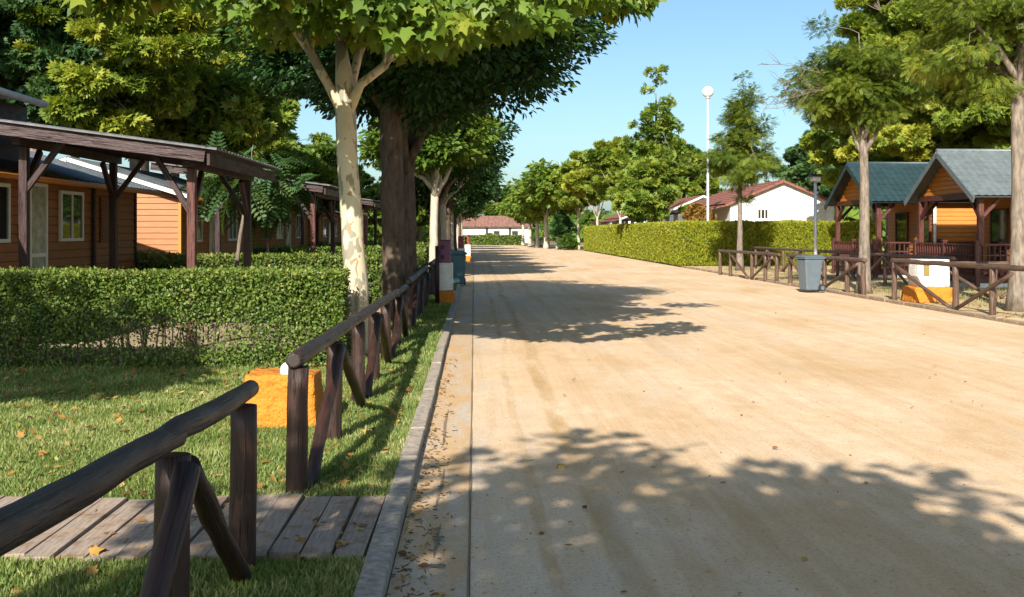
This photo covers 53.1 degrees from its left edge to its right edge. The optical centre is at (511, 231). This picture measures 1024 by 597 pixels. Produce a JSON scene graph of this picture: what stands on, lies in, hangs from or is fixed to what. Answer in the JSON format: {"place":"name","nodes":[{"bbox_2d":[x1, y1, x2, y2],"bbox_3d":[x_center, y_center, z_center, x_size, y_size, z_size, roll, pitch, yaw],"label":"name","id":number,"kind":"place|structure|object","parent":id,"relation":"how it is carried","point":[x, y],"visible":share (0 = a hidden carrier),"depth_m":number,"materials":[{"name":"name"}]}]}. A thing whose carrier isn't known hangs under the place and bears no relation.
{"place":"outdoors","nodes":[
{"label":"outdoors","id":0,"kind":"place"},
{"bbox_2d":[1,304,380,364],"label":"yard","id":1,"kind":"structure","parent":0,"point":[221,329],"depth_m":15.09,"materials":[{"name":"plant"}]},
{"bbox_2d":[0,0,144,128],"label":"broadleaf tree","id":2,"kind":"object","parent":1,"relation":"on","point":[27,76],"visible":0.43,"depth_m":25.71,"materials":[{"name":"green plant"}]},
{"bbox_2d":[0,88,161,332],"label":"wooden cabin","id":3,"kind":"object","parent":1,"relation":"on","point":[69,214],"visible":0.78,"depth_m":17.38,"materials":[{"name":"brown"}]},
{"bbox_2d":[0,183,10,242],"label":"window","id":4,"kind":"structure","parent":3,"relation":"in","point":[5,188],"depth_m":15.19,"materials":[{"name":"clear glass"}]},
{"bbox_2d":[30,183,47,309],"bbox_3d":[-7.558,0.230,16.324,0.050,2.020,0.660,0,0,-2],"label":"door","id":5,"kind":"structure","parent":3,"relation":"in","point":[39,192],"depth_m":16.37,"materials":[{"name":"wood"}]},
{"bbox_2d":[58,190,83,240],"bbox_3d":[-7.608,-0.270,17.693,0.050,0.860,1.000,0,0,-2],"label":"window","id":6,"kind":"structure","parent":3,"relation":"in","point":[70,203],"depth_m":17.63,"materials":[{"name":"clear glass"}]},
{"bbox_2d":[11,0,251,172],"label":"broadleaf tree","id":7,"kind":"object","parent":1,"relation":"on","point":[155,49],"visible":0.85,"depth_m":25.58,"materials":[{"name":"green plant"}]},
{"bbox_2d":[0,119,282,347],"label":"pergola","id":8,"kind":"object","parent":1,"relation":"on","point":[112,150],"visible":0.86,"depth_m":13.80,"materials":[{"name":"wood"}]},
{"bbox_2d":[59,156,252,261],"bbox_3d":[-10.494,-0.086,28.122,5.873,3.372,8.525,0,0,-2],"label":"wooden cabin","id":9,"kind":"object","parent":1,"relation":"on","point":[162,223],"visible":0.25,"depth_m":24.31,"materials":[{"name":"orange"}]},
{"bbox_2d":[197,205,202,241],"bbox_3d":[-7.899,-0.215,25.628,0.050,0.930,1.000,0,0,-2],"label":"window","id":10,"kind":"structure","parent":9,"relation":"in","point":[199,223],"depth_m":25.91,"materials":[{"name":"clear glass"}]},
{"bbox_2d":[209,203,214,260],"bbox_3d":[-7.962,0.240,27.327,0.050,2.000,0.800,0,0,-2],"label":"door","id":11,"kind":"structure","parent":9,"relation":"in","point":[212,220],"depth_m":27.15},
{"bbox_2d":[227,208,236,240],"bbox_3d":[-8.039,-0.215,29.425,0.050,0.930,1.000,0,0,-2],"label":"window","id":12,"kind":"structure","parent":9,"relation":"in","point":[232,232],"depth_m":29.40,"materials":[{"name":"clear glass"}]},
{"bbox_2d":[125,49,299,186],"bbox_3d":[-8.986,-2.001,30.304,5.442,7.160,4.767,0,0,-2],"label":"broadleaf tree","id":13,"kind":"object","parent":1,"relation":"on","point":[243,117],"visible":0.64,"depth_m":28.75,"materials":[{"name":"green plant"}]},
{"bbox_2d":[167,131,316,308],"bbox_3d":[-5.599,-0.271,21.291,3.353,3.699,3.309,0,0,-2],"label":"young tree","id":14,"kind":"object","parent":1,"relation":"on","point":[219,194],"visible":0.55,"depth_m":20.92,"materials":[{"name":"green plant"}]},
{"bbox_2d":[150,161,338,261],"bbox_3d":[-6.352,-0.017,25.885,4.123,3.235,4.600,0,0,-2],"label":"pergola","id":15,"kind":"object","parent":1,"relation":"on","point":[329,192],"visible":0.28,"depth_m":24.19,"materials":[{"name":"wood"}]},
{"bbox_2d":[137,248,381,307],"bbox_3d":[-6.743,0.998,21.513,8.244,1.328,0.919,0,0,-2],"label":"hedge","id":16,"kind":"object","parent":1,"relation":"on","point":[374,268],"visible":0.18,"depth_m":21.34,"materials":[{"name":"green plant"}]},
{"bbox_2d":[224,16,305,156],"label":"broadleaf tree","id":17,"kind":"object","parent":1,"relation":"on","point":[293,105],"visible":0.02,"depth_m":34.21,"materials":[{"name":"green plant"}]},
{"bbox_2d":[211,151,325,252],"bbox_3d":[-6.371,-0.304,26.982,3.038,3.759,3.175,0,0,-2],"label":"young tree","id":18,"kind":"object","parent":1,"relation":"on","point":[295,207],"visible":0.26,"depth_m":26.86,"materials":[{"name":"green plant"}]},
{"bbox_2d":[253,208,309,251],"bbox_3d":[-10.890,-0.086,38.915,5.873,3.372,8.125,0,0,-2],"label":"wooden cabin","id":19,"kind":"object","parent":1,"relation":"on","point":[293,239],"visible":0.13,"depth_m":38.52,"materials":[{"name":"orange"}]},
{"bbox_2d":[252,131,364,218],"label":"broadleaf tree","id":20,"kind":"object","parent":1,"relation":"on","point":[320,152],"visible":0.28,"depth_m":44.14,"materials":[{"name":"green plant"}]},
{"bbox_2d":[253,244,381,261],"bbox_3d":[-7.323,1.028,33.106,8.019,1.336,0.972,0,0,-2],"label":"hedge","id":21,"kind":"object","parent":1,"relation":"on","point":[375,249],"visible":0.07,"depth_m":32.91,"materials":[{"name":"green plant"}]},
{"bbox_2d":[308,211,341,242],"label":"wooden cabin","id":22,"kind":"object","parent":1,"relation":"on","point":[324,228],"visible":0.1,"depth_m":48.69,"materials":[{"name":"orange"}]},
{"bbox_2d":[270,189,380,246],"bbox_3d":[-6.788,-0.017,37.777,4.123,3.235,4.600,0,0,-2],"label":"pergola","id":23,"kind":"object","parent":1,"relation":"on","point":[368,204],"visible":0.32,"depth_m":36.09,"materials":[{"name":"wood"}]},
{"bbox_2d":[360,172,427,241],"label":"broadleaf tree","id":24,"kind":"object","parent":1,"relation":"on","point":[369,191],"visible":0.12,"depth_m":59.03,"materials":[{"name":"green plant"}]},
{"bbox_2d":[372,242,429,270],"bbox_3d":[-3.664,1.086,41.403,0.962,1.239,37.191,0,0,-2],"label":"hedge","id":25,"kind":"object","parent":1,"relation":"on","point":[422,255],"visible":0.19,"depth_m":36.42,"materials":[{"name":"green plant"}]},
{"bbox_2d":[371,161,459,242],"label":"broadleaf tree","id":26,"kind":"object","parent":1,"relation":"on","point":[425,221],"visible":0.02,"depth_m":61.38,"materials":[{"name":"green plant"}]},
{"bbox_2d":[0,355,432,596],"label":"lawn","id":27,"kind":"structure","parent":0,"point":[325,474],"depth_m":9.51,"materials":[{"name":"plant"}]},
{"bbox_2d":[0,380,258,596],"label":"log fence","id":28,"kind":"object","parent":27,"relation":"on","point":[182,485],"visible":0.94,"depth_m":3.45,"materials":[{"name":"wood"}]},
{"bbox_2d":[0,263,359,369],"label":"hedge","id":29,"kind":"object","parent":27,"relation":"on","point":[188,282],"visible":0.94,"depth_m":11.71,"materials":[{"name":"green plant"}]},
{"bbox_2d":[0,493,384,563],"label":"boardwalk","id":30,"kind":"structure","parent":27,"relation":"on","point":[279,518],"depth_m":5.26,"materials":[{"name":"grey wood"}]},
{"bbox_2d":[0,359,418,596],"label":"fallen leaves","id":31,"kind":"object","parent":27,"relation":"on","point":[94,549],"visible":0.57,"depth_m":7.65,"materials":[{"name":"brown plant"}]},
{"bbox_2d":[244,363,323,427],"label":"water point","id":32,"kind":"structure","parent":27,"relation":"on","point":[269,398],"depth_m":8.18,"materials":[{"name":"orange paint"}]},
{"bbox_2d":[285,284,408,492],"bbox_3d":[-1.438,1.178,10.929,0.182,0.952,9.864,0,0,-2],"label":"log fence","id":33,"kind":"object","parent":27,"relation":"on","point":[302,470],"visible":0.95,"depth_m":7.54,"materials":[{"name":"wood"}]},
{"bbox_2d":[365,284,457,365],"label":"verge grass","id":34,"kind":"structure","parent":0,"point":[421,346],"depth_m":14.92,"materials":[{"name":"plant"}]},
{"bbox_2d":[386,295,473,596],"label":"road underlay","id":35,"kind":"object","parent":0,"point":[470,520],"visible":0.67,"depth_m":5.42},
{"bbox_2d":[353,261,466,596],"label":"kerb","id":36,"kind":"structure","parent":35,"relation":"on","point":[374,580],"depth_m":5.93,"materials":[{"name":"concrete"}]},
{"bbox_2d":[386,246,473,596],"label":"road gutter","id":37,"kind":"object","parent":35,"relation":"on","point":[452,574],"visible":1,"depth_m":6.39,"materials":[{"name":"concrete"}]},
{"bbox_2d":[385,359,460,596],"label":"gutter leaves","id":38,"kind":"object","parent":37,"relation":"on","point":[422,565],"visible":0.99,"depth_m":5.80,"materials":[{"name":"brown plant"}]},
{"bbox_2d":[390,428,456,596],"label":"debris","id":39,"kind":"object","parent":37,"relation":"on","point":[421,518],"visible":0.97,"depth_m":5.55,"materials":[{"name":"brown plant"}]},
{"bbox_2d":[433,273,473,596],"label":"road joint","id":40,"kind":"object","parent":37,"relation":"on","point":[439,492],"visible":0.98,"depth_m":6.45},
{"bbox_2d":[42,0,860,215],"label":"sky","id":41,"kind":"structure","parent":0,"point":[702,43],"materials":[{"name":"blue"}]},
{"bbox_2d":[471,245,555,245],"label":"road crossing","id":42,"kind":"object","parent":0,"point":[506,245],"depth_m":120.83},
{"bbox_2d":[494,191,532,244],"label":"lime tree","id":43,"kind":"object","parent":42,"relation":"on","point":[517,220],"visible":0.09,"depth_m":121.83,"materials":[{"name":"green plant"}]},
{"bbox_2d":[480,240,681,266],"bbox_3d":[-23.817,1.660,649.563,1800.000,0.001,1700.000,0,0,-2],"label":"ground","id":44,"kind":"structure","parent":0,"point":[552,242],"depth_m":84.79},
{"bbox_2d":[463,234,521,244],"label":"hedge","id":45,"kind":"object","parent":44,"relation":"on","point":[495,239],"visible":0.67,"depth_m":123.57,"materials":[{"name":"green plant"}]},
{"bbox_2d":[478,184,512,215],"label":"broadleaf tree","id":46,"kind":"object","parent":44,"relation":"on","point":[489,211],"visible":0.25,"depth_m":162.72,"materials":[{"name":"green plant"}]},
{"bbox_2d":[463,216,532,242],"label":"white house","id":47,"kind":"structure","parent":44,"relation":"on","point":[498,225],"depth_m":150.10,"materials":[{"name":"paint"}]},
{"bbox_2d":[548,212,573,249],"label":"cypress","id":48,"kind":"object","parent":44,"relation":"on","point":[561,224],"visible":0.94,"depth_m":91.53,"materials":[{"name":"green plant"}]},
{"bbox_2d":[558,233,579,249],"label":"shrub","id":49,"kind":"object","parent":44,"relation":"on","point":[568,241],"visible":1,"depth_m":89.70,"materials":[{"name":"green plant"}]},
{"bbox_2d":[368,179,885,247],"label":"distant woods","id":50,"kind":"object","parent":44,"relation":"on","point":[587,217],"visible":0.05,"depth_m":123.02,"materials":[{"name":"green plant"}]},
{"bbox_2d":[682,266,1023,325],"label":"edging kerb","id":51,"kind":"structure","parent":44,"relation":"on","point":[969,314],"depth_m":22.43,"materials":[{"name":"concrete"}]},
{"bbox_2d":[617,195,706,223],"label":"white house","id":52,"kind":"structure","parent":0,"point":[679,202],"depth_m":77.87,"materials":[{"name":"paint"}]},
{"bbox_2d":[470,246,1023,596],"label":"road","id":53,"kind":"structure","parent":0,"point":[539,295],"depth_m":7.93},
{"bbox_2d":[499,191,543,245],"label":"lime tree","id":54,"kind":"object","parent":53,"relation":"on","point":[506,204],"visible":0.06,"depth_m":112.80,"materials":[{"name":"green plant"}]},
{"bbox_2d":[507,193,549,247],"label":"lime tree","id":55,"kind":"object","parent":53,"relation":"on","point":[520,210],"visible":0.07,"depth_m":103.46,"materials":[{"name":"green plant"}]},
{"bbox_2d":[506,164,559,248],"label":"lime tree","id":56,"kind":"object","parent":53,"relation":"on","point":[532,211],"visible":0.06,"depth_m":97.64,"materials":[{"name":"green plant"}]},
{"bbox_2d":[516,157,582,249],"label":"lime tree","id":57,"kind":"object","parent":53,"relation":"on","point":[538,197],"visible":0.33,"depth_m":91.96,"materials":[{"name":"green plant"}]},
{"bbox_2d":[537,161,602,249],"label":"broadleaf tree","id":58,"kind":"object","parent":53,"relation":"on","point":[565,200],"visible":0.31,"depth_m":89.39,"materials":[{"name":"green plant"}]},
{"bbox_2d":[434,321,1023,596],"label":"pebbles","id":59,"kind":"object","parent":53,"relation":"on","point":[769,572],"visible":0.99,"depth_m":7.20,"materials":[{"name":"stone"}]},
{"bbox_2d":[795,255,825,291],"bbox_3d":[7.889,1.087,27.048,0.657,0.963,0.538,0,0,-14],"label":"wheelie bin","id":60,"kind":"object","parent":53,"relation":"on","point":[809,270],"visible":1,"depth_m":26.85,"materials":[{"name":"grey plastic"}]},
{"bbox_2d":[665,179,833,221],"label":"white house","id":61,"kind":"structure","parent":0,"point":[783,199],"depth_m":58.61,"materials":[{"name":"paint"}]},
{"bbox_2d":[580,245,1023,320],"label":"dry verge","id":62,"kind":"structure","parent":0,"point":[981,309],"depth_m":28.52,"materials":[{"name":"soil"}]},
{"bbox_2d":[561,148,609,224],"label":"broadleaf tree","id":63,"kind":"object","parent":62,"relation":"on","point":[577,182],"visible":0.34,"depth_m":83.03,"materials":[{"name":"green plant"}]},
{"bbox_2d":[581,136,632,223],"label":"broadleaf tree","id":64,"kind":"object","parent":62,"relation":"on","point":[603,156],"visible":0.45,"depth_m":74.89,"materials":[{"name":"green plant"}]},
{"bbox_2d":[583,223,635,257],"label":"hedge","id":65,"kind":"object","parent":62,"relation":"on","point":[613,239],"visible":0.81,"depth_m":71.02,"materials":[{"name":"green plant"}]},
{"bbox_2d":[591,213,635,224],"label":"white house","id":66,"kind":"structure","parent":62,"relation":"on","point":[613,219],"depth_m":102.71,"materials":[{"name":"red tile"}]},
{"bbox_2d":[607,155,680,222],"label":"broadleaf tree","id":67,"kind":"object","parent":62,"relation":"on","point":[638,194],"visible":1,"depth_m":61.81,"materials":[{"name":"green plant"}]},
{"bbox_2d":[617,64,691,221],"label":"tall tree","id":68,"kind":"object","parent":62,"relation":"on","point":[670,148],"visible":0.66,"depth_m":65.20,"materials":[{"name":"green plant"}]},
{"bbox_2d":[632,219,707,265],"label":"hedge","id":69,"kind":"object","parent":62,"relation":"on","point":[677,242],"visible":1,"depth_m":49.20,"materials":[{"name":"green plant"}]},
{"bbox_2d":[675,150,719,198],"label":"broadleaf tree","id":70,"kind":"object","parent":62,"relation":"on","point":[693,187],"visible":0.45,"depth_m":96.70,"materials":[{"name":"green plant"}]},
{"bbox_2d":[681,202,716,220],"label":"broadleaf tree","id":71,"kind":"object","parent":62,"relation":"on","point":[695,211],"visible":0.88,"depth_m":57.72,"materials":[{"name":"yellow plant"}]},
{"bbox_2d":[674,143,724,195],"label":"broadleaf tree","id":72,"kind":"object","parent":62,"relation":"on","point":[689,146],"visible":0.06,"depth_m":98.13,"materials":[{"name":"green plant"}]},
{"bbox_2d":[702,86,713,220],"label":"street lamp","id":73,"kind":"object","parent":62,"relation":"on","point":[707,92],"visible":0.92,"depth_m":52.44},
{"bbox_2d":[698,70,785,270],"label":"acacia tree","id":74,"kind":"object","parent":62,"relation":"on","point":[741,162],"visible":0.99,"depth_m":41.32,"materials":[{"name":"green plant"}]},
{"bbox_2d":[717,249,780,282],"bbox_3d":[7.989,1.145,35.071,0.172,1.016,6.923,0,0,-4],"label":"log fence","id":75,"kind":"object","parent":62,"relation":"on","point":[752,254],"visible":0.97,"depth_m":34.34,"materials":[{"name":"wood"}]},
{"bbox_2d":[701,219,883,265],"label":"hedge","id":76,"kind":"object","parent":62,"relation":"on","point":[789,233],"visible":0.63,"depth_m":47.59,"materials":[{"name":"green plant"}]},
{"bbox_2d":[771,129,837,197],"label":"broadleaf tree","id":77,"kind":"object","parent":62,"relation":"on","point":[799,169],"visible":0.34,"depth_m":74.66,"materials":[{"name":"green plant"}]},
{"bbox_2d":[807,174,822,254],"bbox_3d":[9.332,-0.085,31.500,0.400,3.370,0.400,0,0,-2],"label":"street lamp","id":78,"kind":"object","parent":62,"relation":"on","point":[815,177],"visible":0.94,"depth_m":31.45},
{"bbox_2d":[786,253,866,294],"bbox_3d":[8.480,1.146,28.026,0.170,1.014,5.670,0,0,-4],"label":"log fence","id":79,"kind":"object","parent":62,"relation":"on","point":[862,261],"visible":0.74,"depth_m":26.36,"materials":[{"name":"wood"}]},
{"bbox_2d":[798,123,874,220],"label":"broadleaf tree","id":80,"kind":"object","parent":62,"relation":"on","point":[810,141],"visible":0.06,"depth_m":55.83,"materials":[{"name":"green plant"}]},
{"bbox_2d":[755,9,941,293],"bbox_3d":[8.670,-2.091,26.544,4.964,7.371,4.170,0,0,-2],"label":"acacia tree","id":81,"kind":"object","parent":62,"relation":"on","point":[854,94],"visible":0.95,"depth_m":25.94,"materials":[{"name":"green plant"}]},
{"bbox_2d":[752,246,955,285],"bbox_3d":[10.890,1.137,35.423,0.186,1.033,18.815,0,0,-2],"label":"log fence","id":82,"kind":"object","parent":62,"relation":"on","point":[886,261],"visible":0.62,"depth_m":32.89,"materials":[{"name":"wood"}]},
{"bbox_2d":[816,9,908,263],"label":"broadleaf tree","id":83,"kind":"object","parent":62,"relation":"on","point":[839,139],"visible":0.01,"depth_m":49.02,"materials":[{"name":"green plant"}]},
{"bbox_2d":[824,162,976,278],"bbox_3d":[16.198,-0.458,36.718,8.535,4.115,4.691,0,0,-2],"label":"gabled cabin","id":84,"kind":"object","parent":62,"relation":"on","point":[891,184],"visible":0.29,"depth_m":35.62,"materials":[{"name":"wood"}]},
{"bbox_2d":[895,212,907,266],"bbox_3d":[14.197,0.270,37.320,0.050,1.980,1.050,0,0,-2],"label":"door","id":85,"kind":"structure","parent":84,"relation":"in","point":[901,218],"depth_m":37.31,"materials":[{"name":"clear glass"}]},
{"bbox_2d":[924,213,930,244],"bbox_3d":[14.266,0.270,35.447,0.050,1.980,0.900,0,0,-2],"label":"door","id":86,"kind":"structure","parent":84,"relation":"in","point":[927,221],"depth_m":35.17,"materials":[{"name":"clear glass"}]},
{"bbox_2d":[833,112,998,162],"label":"broadleaf tree","id":87,"kind":"object","parent":62,"relation":"on","point":[910,139],"visible":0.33,"depth_m":41.13,"materials":[{"name":"green plant"}]},
{"bbox_2d":[832,0,1010,161],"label":"broadleaf tree","id":88,"kind":"object","parent":62,"relation":"on","point":[899,16],"visible":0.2,"depth_m":41.69,"materials":[{"name":"green plant"}]},
{"bbox_2d":[901,259,952,302],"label":"water point","id":89,"kind":"structure","parent":62,"relation":"on","point":[935,279],"depth_m":22.94,"materials":[{"name":"orange paint"}]},
{"bbox_2d":[889,258,1023,314],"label":"log fence","id":90,"kind":"object","parent":62,"relation":"on","point":[991,287],"visible":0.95,"depth_m":20.72,"materials":[{"name":"wood"}]},
{"bbox_2d":[904,149,1010,287],"bbox_3d":[17.075,-0.458,31.096,8.535,4.115,4.691,0,0,-2],"label":"gabled cabin","id":91,"kind":"object","parent":62,"relation":"on","point":[981,178],"visible":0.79,"depth_m":30.57,"materials":[{"name":"wood"}]},
{"bbox_2d":[990,208,1008,260],"bbox_3d":[15.074,0.270,31.699,0.050,1.980,1.050,0,0,-2],"label":"door","id":92,"kind":"structure","parent":91,"relation":"in","point":[999,218],"depth_m":31.66,"materials":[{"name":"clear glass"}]},
{"bbox_2d":[898,0,1023,311],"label":"acacia tree","id":93,"kind":"object","parent":62,"relation":"on","point":[995,39],"visible":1,"depth_m":20.33,"materials":[{"name":"green plant"}]},
{"bbox_2d":[909,4,1021,148],"bbox_3d":[19.307,-4.926,38.437,7.786,13.013,7.890,0,0,-2],"label":"broadleaf tree","id":94,"kind":"object","parent":62,"relation":"on","point":[954,119],"visible":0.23,"depth_m":37.99,"materials":[{"name":"green plant"}]},
{"bbox_2d":[949,261,1008,298],"bbox_3d":[12.678,1.170,24.067,5.716,0.966,0.166,0,0,-2],"label":"log fence","id":95,"kind":"object","parent":62,"relation":"on","point":[966,282],"visible":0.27,"depth_m":23.97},
{"label":"verge","id":96,"kind":"structure","parent":0,"visible":0},
{"bbox_2d":[50,0,666,357],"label":"plane tree","id":97,"kind":"object","parent":96,"relation":"on","point":[430,31],"visible":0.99,"depth_m":10.26,"materials":[{"name":"green plant"}]},
{"bbox_2d":[295,46,508,279],"bbox_3d":[-2.273,-2.138,21.713,5.648,7.456,6.104,0,0,-39],"label":"broadleaf tree","id":98,"kind":"object","parent":96,"relation":"on","point":[412,144],"visible":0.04,"depth_m":21.25,"materials":[{"name":"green plant"}]},
{"bbox_2d":[207,0,619,320],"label":"broadleaf tree","id":99,"kind":"object","parent":96,"relation":"on","point":[439,93],"visible":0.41,"depth_m":17.64,"materials":[{"name":"leaf"},{"name":"pale bark"}]},
{"bbox_2d":[405,265,430,326],"bbox_3d":[-1.754,1.190,19.451,0.175,0.926,6.221,0,0,-2],"label":"log fence","id":100,"kind":"object","parent":96,"relation":"on","point":[417,282],"visible":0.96,"depth_m":18.14,"materials":[{"name":"wood"}]},
{"bbox_2d":[357,109,504,265],"bbox_3d":[-2.955,-1.795,33.962,5.450,6.732,5.048,0,0,-2],"label":"plane tree","id":101,"kind":"object","parent":96,"relation":"on","point":[436,156],"visible":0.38,"depth_m":33.09,"materials":[{"name":"green plant"}]},
{"bbox_2d":[428,256,439,294],"bbox_3d":[-2.207,1.185,31.843,0.176,0.936,14.220,0,0,-2],"label":"log fence","id":102,"kind":"object","parent":96,"relation":"on","point":[431,269],"visible":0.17,"depth_m":24.91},
{"bbox_2d":[435,246,439,303],"bbox_3d":[-1.604,0.950,22.000,0.095,1.300,0.099,0,0,-2],"label":"wooden post","id":103,"kind":"object","parent":96,"relation":"on","point":[437,280],"visible":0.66,"depth_m":21.96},
{"bbox_2d":[440,240,454,302],"bbox_3d":[-1.440,0.870,22.300,0.380,1.400,0.380,0,0,-2],"label":"service pedestal","id":104,"kind":"object","parent":96,"relation":"on","point":[447,293],"visible":0.8,"depth_m":22.15,"materials":[{"name":"white paint"}]},
{"bbox_2d":[374,119,521,255],"bbox_3d":[-2.490,-1.786,38.753,5.778,6.719,5.163,0,0,-2],"label":"broadleaf tree","id":105,"kind":"object","parent":96,"relation":"on","point":[459,173],"visible":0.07,"depth_m":38.23,"materials":[{"name":"green plant"}]},
{"bbox_2d":[450,251,466,284],"bbox_3d":[-1.611,1.058,30.025,0.565,1.011,0.690,0,0,-7],"label":"wheelie bin","id":106,"kind":"object","parent":96,"relation":"on","point":[458,259],"visible":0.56,"depth_m":29.76,"materials":[{"name":"teal plastic"}]},
{"bbox_2d":[415,139,505,239],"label":"plane tree","id":107,"kind":"object","parent":96,"relation":"on","point":[422,192],"visible":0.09,"depth_m":44.12,"materials":[{"name":"green plant"}]},
{"bbox_2d":[427,162,505,250],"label":"broadleaf tree","id":108,"kind":"object","parent":96,"relation":"on","point":[486,185],"visible":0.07,"depth_m":51.72,"materials":[{"name":"green plant"}]},
{"bbox_2d":[423,173,511,250],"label":"plane tree","id":109,"kind":"object","parent":96,"relation":"on","point":[463,203],"visible":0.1,"depth_m":59.57,"materials":[{"name":"green plant"}]},
{"bbox_2d":[461,205,487,235],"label":"plane tree","id":110,"kind":"object","parent":96,"relation":"on","point":[468,214],"visible":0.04,"depth_m":105.80,"materials":[{"name":"green plant"}]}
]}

